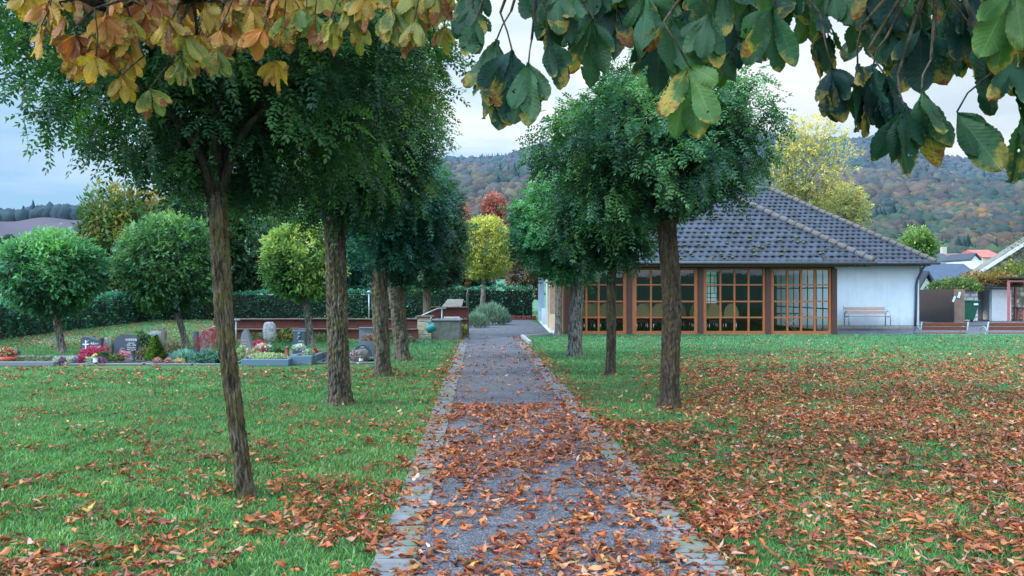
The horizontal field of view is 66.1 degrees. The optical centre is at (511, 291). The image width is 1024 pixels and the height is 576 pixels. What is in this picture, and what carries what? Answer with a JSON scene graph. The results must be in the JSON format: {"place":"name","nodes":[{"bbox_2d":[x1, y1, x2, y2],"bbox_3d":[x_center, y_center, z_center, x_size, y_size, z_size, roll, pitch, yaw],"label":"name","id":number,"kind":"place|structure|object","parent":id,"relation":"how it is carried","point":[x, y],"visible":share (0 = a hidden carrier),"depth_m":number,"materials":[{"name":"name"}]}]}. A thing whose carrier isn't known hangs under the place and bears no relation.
{"place":"outdoors","nodes":[
{"label":"outdoors","id":0,"kind":"place"},
{"bbox_2d":[0,206,545,311],"bbox_3d":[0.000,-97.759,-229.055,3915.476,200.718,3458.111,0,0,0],"label":"ground","id":1,"kind":"structure","parent":0,"point":[27,225],"depth_m":770.75,"materials":[{"name":"green plant"}]},
{"bbox_2d":[0,165,282,221],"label":"tree line","id":2,"kind":"object","parent":1,"relation":"on","point":[59,211],"visible":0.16,"depth_m":978.65,"materials":[{"name":"plant"}]},
{"bbox_2d":[458,250,502,290],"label":"tall shrub","id":3,"kind":"object","parent":1,"relation":"on","point":[489,282],"visible":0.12,"depth_m":61.04,"materials":[{"name":"green plant"}]},
{"bbox_2d":[476,188,510,284],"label":"broadleaf tree","id":4,"kind":"object","parent":1,"relation":"on","point":[491,204],"visible":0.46,"depth_m":74.36,"materials":[{"name":"red plant"}]},
{"bbox_2d":[265,131,1023,224],"bbox_3d":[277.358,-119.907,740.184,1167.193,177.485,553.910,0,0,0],"label":"hillside woods","id":5,"kind":"object","parent":1,"relation":"on","point":[884,178],"visible":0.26,"depth_m":584.51,"materials":[{"name":"green plant"}]},
{"bbox_2d":[358,185,1023,278],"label":"slope woods","id":6,"kind":"object","parent":1,"relation":"on","point":[962,224],"visible":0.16,"depth_m":399.22,"materials":[{"name":"green plant"}]},
{"bbox_2d":[764,111,864,213],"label":"birch tree","id":7,"kind":"object","parent":1,"relation":"on","point":[792,185],"visible":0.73,"depth_m":60.85,"materials":[{"name":"yellow plant"}]},
{"bbox_2d":[820,181,874,228],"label":"birch tree","id":8,"kind":"object","parent":1,"relation":"on","point":[851,214],"visible":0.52,"depth_m":63.17,"materials":[{"name":"yellow plant"}]},
{"bbox_2d":[896,224,943,270],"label":"broadleaf tree","id":9,"kind":"object","parent":1,"relation":"on","point":[921,238],"visible":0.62,"depth_m":69.36,"materials":[{"name":"green plant"}]},
{"bbox_2d":[919,271,933,289],"bbox_3d":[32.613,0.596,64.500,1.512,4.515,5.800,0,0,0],"label":"village house","id":10,"kind":"structure","parent":1,"relation":"on","point":[926,277],"depth_m":61.91,"materials":[{"name":"tile"}]},
{"bbox_2d":[922,263,970,286],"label":"village house","id":11,"kind":"structure","parent":1,"relation":"on","point":[943,270],"depth_m":77.86,"materials":[{"name":"tile"}]},
{"bbox_2d":[944,253,981,268],"bbox_3d":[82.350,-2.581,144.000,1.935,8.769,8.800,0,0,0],"label":"village house","id":12,"kind":"structure","parent":1,"relation":"on","point":[970,260],"depth_m":141.42,"materials":[{"name":"paint"}]},
{"bbox_2d":[961,250,995,264],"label":"village house","id":13,"kind":"structure","parent":1,"relation":"on","point":[985,255],"depth_m":172.98,"materials":[{"name":"tile"}]},
{"bbox_2d":[0,0,1020,209],"label":"sky","id":14,"kind":"structure","parent":0,"point":[22,181],"materials":[{"name":"white"}]},
{"bbox_2d":[0,312,1023,575],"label":"lawn","id":15,"kind":"structure","parent":0,"point":[308,422],"depth_m":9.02,"materials":[{"name":"plant"}]},
{"bbox_2d":[0,356,76,365],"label":"grave border","id":16,"kind":"object","parent":15,"relation":"on","point":[28,362],"visible":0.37,"depth_m":16.90,"materials":[{"name":"grey stone"}]},
{"bbox_2d":[0,346,18,360],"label":"flower pot","id":17,"kind":"object","parent":16,"relation":"on","point":[11,355],"visible":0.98,"depth_m":17.33,"materials":[{"name":"orange plant"}]},
{"bbox_2d":[3,355,58,360],"bbox_3d":[-10.932,1.502,17.706,1.439,0.164,1.197,0,0,0],"label":"ground cover","id":18,"kind":"object","parent":16,"relation":"on","point":[38,358],"visible":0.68,"depth_m":17.66,"materials":[{"name":"green plant"}]},
{"bbox_2d":[0,223,113,353],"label":"globe robinia tree","id":19,"kind":"object","parent":15,"relation":"on","point":[55,298],"visible":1,"depth_m":19.93,"materials":[{"name":"green plant"}]},
{"bbox_2d":[0,289,154,339],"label":"hedge","id":20,"kind":"object","parent":15,"relation":"on","point":[108,311],"visible":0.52,"depth_m":33.10,"materials":[{"name":"green plant"}]},
{"bbox_2d":[81,336,103,355],"bbox_3d":[-9.950,1.403,18.664,0.484,0.702,0.152,0,0,0],"label":"headstone","id":21,"kind":"object","parent":15,"relation":"on","point":[87,341],"visible":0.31,"depth_m":18.60,"materials":[{"name":"grey stone"}]},
{"bbox_2d":[60,358,151,364],"bbox_3d":[-8.922,1.575,17.800,1.790,0.050,1.400,0,0,0],"label":"grave border","id":22,"kind":"object","parent":15,"relation":"on","point":[127,361],"visible":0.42,"depth_m":17.10,"materials":[{"name":"grey stone"}]},
{"bbox_2d":[78,345,103,357],"bbox_3d":[-9.712,1.388,18.203,0.634,0.342,0.534,0,0,0],"label":"heather","id":23,"kind":"object","parent":22,"relation":"on","point":[88,351],"visible":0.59,"depth_m":18.09,"materials":[{"name":"pink plant"}]},
{"bbox_2d":[143,334,167,360],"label":"cone conifer","id":24,"kind":"object","parent":22,"relation":"on","point":[155,349],"visible":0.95,"depth_m":17.70,"materials":[{"name":"green plant"}]},
{"bbox_2d":[103,337,113,354],"bbox_3d":[-9.660,1.380,18.800,0.292,0.585,0.241,0,0,0],"label":"headstone","id":25,"kind":"object","parent":15,"relation":"on","point":[109,342],"visible":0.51,"depth_m":18.72,"materials":[{"name":"stone"}]},
{"bbox_2d":[69,178,179,317],"bbox_3d":[-19.561,-2.066,39.999,5.404,7.432,6.480,0,0,-28],"label":"broadleaf tree","id":26,"kind":"object","parent":15,"relation":"on","point":[120,213],"visible":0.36,"depth_m":38.72,"materials":[{"name":"green plant"}]},
{"bbox_2d":[114,334,139,357],"bbox_3d":[-9.181,1.410,18.761,0.550,0.798,0.198,0,0,0],"label":"headstone","id":27,"kind":"object","parent":15,"relation":"on","point":[127,342],"visible":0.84,"depth_m":18.70,"materials":[{"name":"grey stone"}]},
{"bbox_2d":[135,330,151,353],"bbox_3d":[-9.025,1.227,19.203,0.790,0.640,0.650,0,0,0],"label":"shrub","id":28,"kind":"object","parent":15,"relation":"on","point":[143,339],"visible":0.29,"depth_m":19.13,"materials":[{"name":"green plant"}]},
{"bbox_2d":[109,208,232,347],"bbox_3d":[-9.771,-0.377,22.487,3.333,4.055,3.329,0,0,0],"label":"globe robinia tree","id":29,"kind":"object","parent":15,"relation":"on","point":[193,286],"visible":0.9,"depth_m":21.78,"materials":[{"name":"green plant"}]},
{"bbox_2d":[165,338,183,353],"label":"shrub","id":30,"kind":"object","parent":15,"relation":"on","point":[174,345],"visible":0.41,"depth_m":18.73,"materials":[{"name":"green plant"}]},
{"bbox_2d":[145,359,208,364],"bbox_3d":[-7.495,1.580,17.825,1.007,0.040,1.350,0,0,0],"label":"grave border","id":31,"kind":"object","parent":15,"relation":"on","point":[150,363],"visible":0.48,"depth_m":17.16,"materials":[{"name":"grey stone"}]},
{"bbox_2d":[169,347,195,362],"bbox_3d":[-7.441,1.425,17.790,0.730,0.406,0.653,0,0,0],"label":"blue fescue","id":32,"kind":"object","parent":31,"relation":"on","point":[185,353],"visible":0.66,"depth_m":17.69,"materials":[{"name":"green plant"}]},
{"bbox_2d":[187,349,219,362],"bbox_3d":[-6.789,1.433,17.590,0.836,0.344,0.705,0,0,20],"label":"shrub","id":33,"kind":"object","parent":31,"relation":"on","point":[209,353],"visible":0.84,"depth_m":17.44,"materials":[{"name":"green plant"}]},
{"bbox_2d":[137,188,244,279],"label":"broadleaf tree","id":34,"kind":"object","parent":15,"relation":"on","point":[176,204],"visible":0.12,"depth_m":45.36,"materials":[{"name":"green plant"}]},
{"bbox_2d":[193,327,217,348],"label":"japanese maple","id":35,"kind":"object","parent":15,"relation":"on","point":[204,339],"visible":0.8,"depth_m":18.41,"materials":[{"name":"red plant"}]},
{"bbox_2d":[199,330,215,352],"bbox_3d":[-7.789,1.337,20.100,0.390,0.707,0.200,0,0,0],"label":"headstone","id":36,"kind":"object","parent":15,"relation":"on","point":[211,348],"visible":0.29,"depth_m":20.00,"materials":[{"name":"stone"}]},
{"bbox_2d":[6,0,459,120],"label":"horse chestnut tree","id":37,"kind":"object","parent":15,"relation":"on","point":[404,26],"visible":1,"depth_m":2.08,"materials":[{"name":"yellow plant"}]},
{"bbox_2d":[0,0,484,499],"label":"globe robinia tree","id":38,"kind":"object","parent":15,"relation":"on","point":[178,145],"visible":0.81,"depth_m":6.07,"materials":[{"name":"green plant"}]},
{"bbox_2d":[240,328,254,352],"bbox_3d":[-6.268,1.331,18.684,0.348,0.938,0.192,0,0,0],"label":"headstone","id":39,"kind":"object","parent":15,"relation":"on","point":[246,339],"visible":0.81,"depth_m":18.60,"materials":[{"name":"grey stone"}]},
{"bbox_2d":[228,203,300,294],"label":"broadleaf tree","id":40,"kind":"object","parent":15,"relation":"on","point":[247,274],"visible":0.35,"depth_m":46.38,"materials":[{"name":"green plant"}]},
{"bbox_2d":[241,354,294,365],"bbox_3d":[-5.321,1.525,17.675,1.023,0.150,1.450,0,0,0],"label":"grave border","id":41,"kind":"object","parent":15,"relation":"on","point":[250,361],"visible":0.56,"depth_m":16.95,"materials":[{"name":"grey stone"}]},
{"bbox_2d":[248,351,288,358],"bbox_3d":[-5.494,1.427,17.618,1.041,0.206,0.796,0,0,0],"label":"ground cover","id":42,"kind":"object","parent":41,"relation":"on","point":[268,355],"visible":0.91,"depth_m":17.49,"materials":[{"name":"green plant"}]},
{"bbox_2d":[263,322,275,340],"bbox_3d":[-6.625,1.080,21.500,0.344,0.516,0.172,0,0,0],"label":"carved round stone","id":43,"kind":"object","parent":15,"relation":"on","point":[269,331],"visible":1,"depth_m":21.43,"materials":[{"name":"white stone"}]},
{"bbox_2d":[250,330,292,342],"bbox_3d":[-7.616,1.420,24.994,1.784,0.394,1.466,0,0,0],"label":"shrub","id":44,"kind":"object","parent":15,"relation":"on","point":[262,338],"visible":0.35,"depth_m":24.75,"materials":[{"name":"green plant"}]},
{"bbox_2d":[276,327,293,339],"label":"rose bush","id":45,"kind":"object","parent":15,"relation":"on","point":[284,332],"visible":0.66,"depth_m":24.38,"materials":[{"name":"green plant"}]},
{"bbox_2d":[292,330,306,353],"bbox_3d":[-5.086,1.379,18.875,0.359,0.940,0.249,0,0,0],"label":"headstone","id":46,"kind":"object","parent":15,"relation":"on","point":[299,336],"visible":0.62,"depth_m":18.80,"materials":[{"name":"grey stone"}]},
{"bbox_2d":[256,221,351,345],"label":"globe robinia tree","id":47,"kind":"object","parent":15,"relation":"on","point":[295,283],"visible":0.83,"depth_m":22.80,"materials":[{"name":"green plant"}]},
{"bbox_2d":[289,351,326,364],"bbox_3d":[-4.620,1.500,17.900,0.492,0.200,1.400,0,0,0],"label":"grave border","id":48,"kind":"object","parent":15,"relation":"on","point":[299,358],"visible":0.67,"depth_m":17.20,"materials":[{"name":"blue stone"}]},
{"bbox_2d":[210,318,417,339],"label":"terrace wall","id":49,"kind":"structure","parent":15,"relation":"on","point":[252,325],"depth_m":26.55,"materials":[{"name":"red brick"}]},
{"bbox_2d":[151,284,532,319],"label":"hedge","id":50,"kind":"object","parent":15,"relation":"on","point":[517,302],"visible":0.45,"depth_m":44.78,"materials":[{"name":"green plant"}]},
{"bbox_2d":[233,18,462,405],"bbox_3d":[-2.514,-1.434,11.463,3.637,6.168,3.989,0,0,0],"label":"globe robinia tree","id":51,"kind":"object","parent":15,"relation":"on","point":[335,220],"visible":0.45,"depth_m":11.07,"materials":[{"name":"green plant"}]},
{"bbox_2d":[309,230,389,294],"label":"broadleaf tree","id":52,"kind":"object","parent":15,"relation":"on","point":[354,277],"visible":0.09,"depth_m":48.67,"materials":[{"name":"green plant"}]},
{"bbox_2d":[350,357,373,363],"bbox_3d":[-3.341,1.580,18.200,0.615,0.040,1.400,0,0,0],"label":"grave border","id":53,"kind":"object","parent":15,"relation":"on","point":[355,362],"visible":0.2,"depth_m":17.50,"materials":[{"name":"grey stone"}]},
{"bbox_2d":[349,350,368,361],"bbox_3d":[-3.517,1.480,18.100,0.447,0.292,0.172,0,0,0],"label":"boulder","id":54,"kind":"object","parent":53,"relation":"on","point":[365,354],"visible":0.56,"depth_m":18.03,"materials":[{"name":"grey stone"}]},
{"bbox_2d":[354,344,373,356],"bbox_3d":[-3.599,1.549,19.055,0.525,0.579,0.130,0,0,0],"label":"headstone","id":55,"kind":"object","parent":15,"relation":"on","point":[366,347],"visible":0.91,"depth_m":19.00,"materials":[{"name":"grey stone"}]},
{"bbox_2d":[359,327,373,349],"bbox_3d":[-3.569,1.257,19.685,0.510,0.736,0.230,0,0,0],"label":"headstone","id":56,"kind":"object","parent":15,"relation":"on","point":[363,331],"visible":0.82,"depth_m":19.60,"materials":[{"name":"grey stone"}]},
{"bbox_2d":[346,152,471,377],"bbox_3d":[-2.188,-0.687,15.014,2.925,4.674,3.208,0,0,0],"label":"globe robinia tree","id":57,"kind":"object","parent":15,"relation":"on","point":[410,239],"visible":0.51,"depth_m":14.64,"materials":[{"name":"green plant"}]},
{"bbox_2d":[416,315,434,338],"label":"stone pillar","id":58,"kind":"structure","parent":15,"relation":"on","point":[421,325],"depth_m":26.50,"materials":[{"name":"beige stone"}]},
{"bbox_2d":[386,153,479,360],"bbox_3d":[-2.237,-1.030,18.667,3.023,5.359,3.190,0,0,0],"label":"globe robinia tree","id":59,"kind":"object","parent":15,"relation":"on","point":[397,299],"visible":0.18,"depth_m":18.24,"materials":[{"name":"green plant"}]},
{"bbox_2d":[404,217,475,314],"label":"globe robinia tree","id":60,"kind":"object","parent":15,"relation":"on","point":[454,276],"visible":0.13,"depth_m":27.86,"materials":[{"name":"green plant"}]},
{"bbox_2d":[432,318,462,339],"bbox_3d":[-2.172,1.255,26.500,0.958,0.690,1.080,0,0,0],"label":"water trough","id":61,"kind":"object","parent":15,"relation":"on","point":[448,328],"visible":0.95,"depth_m":26.00,"materials":[{"name":"concrete"}]},
{"bbox_2d":[431,306,468,334],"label":"terrace wall","id":62,"kind":"structure","parent":15,"relation":"on","point":[458,311],"depth_m":29.80,"materials":[{"name":"red brick"}]},
{"bbox_2d":[442,299,463,306],"bbox_3d":[-2.367,0.946,31.450,0.846,1.308,0.500,0,0,0],"label":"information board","id":63,"kind":"object","parent":15,"relation":"on","point":[452,302],"visible":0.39,"depth_m":31.43,"materials":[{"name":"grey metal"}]},
{"bbox_2d":[434,272,473,290],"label":"broadleaf tree","id":64,"kind":"object","parent":15,"relation":"on","point":[465,282],"visible":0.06,"depth_m":59.31,"materials":[{"name":"green plant"}]},
{"bbox_2d":[457,210,514,305],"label":"globe robinia tree","id":65,"kind":"object","parent":15,"relation":"on","point":[481,268],"visible":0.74,"depth_m":41.28,"materials":[{"name":"yellow plant"}]},
{"bbox_2d":[0,320,1023,575],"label":"leaf litter","id":66,"kind":"object","parent":15,"relation":"on","point":[718,514],"visible":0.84,"depth_m":6.87,"materials":[{"name":"brown plant"}]},
{"bbox_2d":[502,254,545,301],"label":"broadleaf tree","id":67,"kind":"object","parent":15,"relation":"on","point":[512,274],"visible":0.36,"depth_m":57.27,"materials":[{"name":"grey plant"}]},
{"bbox_2d":[518,254,562,337],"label":"globe robinia tree","id":68,"kind":"object","parent":15,"relation":"on","point":[558,333],"visible":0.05,"depth_m":27.58,"materials":[{"name":"grey plant"}]},
{"bbox_2d":[495,165,600,356],"bbox_3d":[1.175,-0.768,19.594,3.184,4.836,3.137,0,0,0],"label":"globe robinia tree","id":69,"kind":"object","parent":15,"relation":"on","point":[527,232],"visible":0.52,"depth_m":19.14,"materials":[{"name":"green plant"}]},
{"bbox_2d":[367,342,731,575],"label":"path edging","id":70,"kind":"object","parent":15,"relation":"on","point":[387,564],"visible":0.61,"depth_m":5.87,"materials":[{"name":"stone"}]},
{"bbox_2d":[538,162,658,375],"bbox_3d":[1.821,-0.526,14.916,2.492,4.352,2.765,0,0,-32],"label":"globe robinia tree","id":71,"kind":"object","parent":15,"relation":"on","point":[610,249],"visible":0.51,"depth_m":14.62,"materials":[{"name":"green plant"}]},
{"bbox_2d":[512,46,799,410],"bbox_3d":[1.979,-0.966,10.808,3.771,5.231,3.473,0,0,-43],"label":"globe robinia tree","id":72,"kind":"object","parent":15,"relation":"on","point":[635,179],"visible":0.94,"depth_m":10.26,"materials":[{"name":"green plant"}]},
{"bbox_2d":[451,0,1023,182],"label":"horse chestnut tree","id":73,"kind":"object","parent":15,"relation":"on","point":[696,50],"visible":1,"depth_m":1.66,"materials":[{"name":"green plant"}]},
{"bbox_2d":[538,186,940,334],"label":"hall building","id":74,"kind":"structure","parent":15,"relation":"on","point":[786,253],"depth_m":33.90,"materials":[{"name":"tile"}]},
{"bbox_2d":[583,304,596,330],"bbox_3d":[3.050,1.030,31.191,0.600,1.141,0.462,0,0,0],"label":"chair","id":75,"kind":"object","parent":74,"relation":"on","point":[591,310],"visible":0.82,"depth_m":30.96,"materials":[{"name":"beige fabric"}]},
{"bbox_2d":[570,268,626,333],"bbox_3d":[3.237,0.360,29.590,2.142,2.480,0.080,0,0,0],"label":"window","id":76,"kind":"structure","parent":74,"relation":"in","point":[624,284],"depth_m":29.55,"materials":[{"name":"brown wood"}]},
{"bbox_2d":[616,304,622,326],"bbox_3d":[4.219,1.030,31.168,0.600,1.141,0.462,0,0,0],"label":"chair","id":77,"kind":"object","parent":74,"relation":"on","point":[619,310],"visible":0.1,"depth_m":30.94,"materials":[{"name":"fabric"}]},
{"bbox_2d":[637,304,649,330],"bbox_3d":[5.119,1.030,31.154,0.600,1.141,0.462,0,0,0],"label":"chair","id":78,"kind":"object","parent":74,"relation":"on","point":[642,310],"visible":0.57,"depth_m":30.92,"materials":[{"name":"fabric"}]},
{"bbox_2d":[652,304,662,330],"bbox_3d":[5.778,1.030,31.216,0.600,1.141,0.462,0,0,0],"label":"chair","id":79,"kind":"object","parent":74,"relation":"on","point":[657,311],"visible":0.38,"depth_m":30.98,"materials":[{"name":"metal"}]},
{"bbox_2d":[632,268,697,333],"bbox_3d":[5.742,0.360,29.590,2.467,2.480,0.080,0,0,0],"label":"window","id":80,"kind":"structure","parent":74,"relation":"in","point":[634,282],"depth_m":29.55,"materials":[{"name":"brown wood"}]},
{"bbox_2d":[706,272,717,302],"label":"leaded window","id":81,"kind":"structure","parent":74,"relation":"in","point":[711,277],"depth_m":45.10,"materials":[{"name":"clear glass"}]},
{"bbox_2d":[706,304,721,330],"bbox_3d":[7.968,1.030,31.159,0.600,1.141,0.462,0,0,0],"label":"chair","id":82,"kind":"object","parent":74,"relation":"on","point":[713,310],"visible":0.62,"depth_m":30.93,"materials":[{"name":"metal"}]},
{"bbox_2d":[723,304,738,330],"bbox_3d":[8.621,1.030,31.167,0.600,1.141,0.462,0,0,0],"label":"chair","id":83,"kind":"object","parent":74,"relation":"on","point":[728,311],"visible":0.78,"depth_m":30.94,"materials":[{"name":"metal"}]},
{"bbox_2d":[703,268,764,333],"bbox_3d":[8.342,0.360,29.590,2.335,2.480,0.080,0,0,0],"label":"window","id":84,"kind":"structure","parent":74,"relation":"in","point":[748,284],"depth_m":29.56,"materials":[{"name":"brown wood"}]},
{"bbox_2d":[775,270,785,327],"bbox_3d":[12.060,0.310,35.279,0.070,2.620,1.578,0,0,0],"label":"window","id":85,"kind":"structure","parent":74,"relation":"in","point":[776,271],"depth_m":35.79,"materials":[{"name":"brown glass"}]},
{"bbox_2d":[788,270,799,329],"bbox_3d":[12.060,0.310,33.699,0.070,2.620,1.578,0,0,0],"label":"window","id":86,"kind":"structure","parent":74,"relation":"in","point":[798,328],"depth_m":33.69,"materials":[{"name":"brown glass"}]},
{"bbox_2d":[771,268,830,333],"bbox_3d":[10.847,0.360,29.590,2.275,2.480,0.080,0,0,0],"label":"window","id":87,"kind":"structure","parent":74,"relation":"in","point":[814,284],"depth_m":29.56,"materials":[{"name":"brown wood"}]},
{"bbox_2d":[816,270,827,330],"bbox_3d":[12.060,0.310,30.539,0.070,2.620,1.578,0,0,0],"label":"window","id":88,"kind":"structure","parent":74,"relation":"in","point":[822,287],"depth_m":30.63,"materials":[{"name":"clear glass"}]},
{"bbox_2d":[412,320,691,575],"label":"path","id":89,"kind":"structure","parent":0,"point":[495,334],"depth_m":6.34,"materials":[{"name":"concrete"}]},
{"bbox_2d":[465,310,492,327],"bbox_3d":[-1.552,1.198,35.011,1.397,0.871,1.070,0,0,0],"label":"lavender shrub","id":90,"kind":"object","parent":89,"relation":"on","point":[474,321],"visible":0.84,"depth_m":34.82,"materials":[{"name":"green plant"}]},
{"bbox_2d":[469,301,512,324],"bbox_3d":[-1.092,0.988,37.972,2.152,1.262,1.988,0,0,24],"label":"lavender shrub","id":91,"kind":"object","parent":89,"relation":"on","point":[499,313],"visible":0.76,"depth_m":37.65,"materials":[{"name":"green plant"}]},
{"bbox_2d":[817,326,1023,334],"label":"terrace pavement","id":92,"kind":"structure","parent":0,"point":[972,330],"depth_m":34.87,"materials":[{"name":"concrete"}]},
{"bbox_2d":[843,306,890,325],"bbox_3d":[15.858,1.087,35.183,1.896,0.886,0.629,0,0,0],"label":"park bench","id":93,"kind":"object","parent":92,"relation":"on","point":[863,312],"visible":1,"depth_m":35.38,"materials":[{"name":"wood"}]},
{"bbox_2d":[914,322,968,333],"bbox_3d":[16.768,1.597,30.767,1.856,0.886,0.629,0,0,0],"label":"park bench","id":94,"kind":"object","parent":92,"relation":"on","point":[921,328],"visible":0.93,"depth_m":30.54,"materials":[{"name":"wood"}]},
{"bbox_2d":[979,322,1023,333],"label":"park bench","id":95,"kind":"object","parent":92,"relation":"on","point":[1003,328],"visible":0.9,"depth_m":30.54,"materials":[{"name":"metal"}]},
{"bbox_2d":[919,319,1023,325],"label":"yard pavement","id":96,"kind":"structure","parent":0,"point":[981,322],"depth_m":40.82,"materials":[{"name":"concrete"}]},
{"bbox_2d":[919,289,964,322],"bbox_3d":[20.582,0.730,40.398,3.664,1.740,7.596,0,0,0],"label":"board fence","id":97,"kind":"object","parent":96,"relation":"on","point":[941,305],"visible":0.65,"depth_m":39.76,"materials":[{"name":"wood"}]},
{"bbox_2d":[965,300,979,321],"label":"waste container","id":98,"kind":"object","parent":96,"relation":"on","point":[971,307],"visible":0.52,"depth_m":41.51,"materials":[{"name":"green plastic"}]},
{"bbox_2d":[937,282,1021,320],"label":"garden shed","id":99,"kind":"structure","parent":96,"relation":"on","point":[992,306],"depth_m":43.00,"materials":[{"name":"paint"}]},
{"bbox_2d":[923,276,985,291],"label":"climbing plant","id":100,"kind":"object","parent":99,"relation":"attached to","point":[951,283],"visible":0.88,"depth_m":42.29,"materials":[{"name":"green plant"}]},
{"bbox_2d":[955,268,1023,286],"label":"climbing plant","id":101,"kind":"object","parent":99,"relation":"on","point":[974,275],"visible":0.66,"depth_m":43.06,"materials":[{"name":"green plant"}]},
{"bbox_2d":[963,238,1023,318],"bbox_3d":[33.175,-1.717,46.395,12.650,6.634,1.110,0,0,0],"label":"old gabled house","id":102,"kind":"structure","parent":96,"relation":"on","point":[996,261],"depth_m":46.20,"materials":[{"name":"paint"}]},
{"bbox_2d":[999,233,1023,282],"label":"climbing plant","id":103,"kind":"object","parent":102,"relation":"attached to","point":[1021,242],"visible":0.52,"depth_m":45.88,"materials":[{"name":"green plant"}]},
{"bbox_2d":[975,277,1023,321],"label":"carport","id":104,"kind":"object","parent":96,"relation":"on","point":[1008,287],"visible":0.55,"depth_m":42.38,"materials":[{"name":"pink paint"}]},
{"bbox_2d":[988,259,1023,279],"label":"climbing plant","id":105,"kind":"object","parent":104,"relation":"on","point":[1011,269],"visible":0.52,"depth_m":43.98,"materials":[{"name":"green plant"}]},
{"bbox_3d":[-2.643,1.203,25.737,0.027,0.793,0.254,0,0,0],"label":"can hook post","id":106,"kind":"object","parent":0,"visible":0},
{"bbox_2d":[420,320,436,337],"bbox_3d":[-2.714,1.211,25.600,0.545,0.587,0.288,0,0,0],"label":"watering can","id":107,"kind":"object","parent":106,"relation":"hanging from","point":[430,327],"visible":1,"depth_m":25.50,"materials":[{"name":"teal plastic"}]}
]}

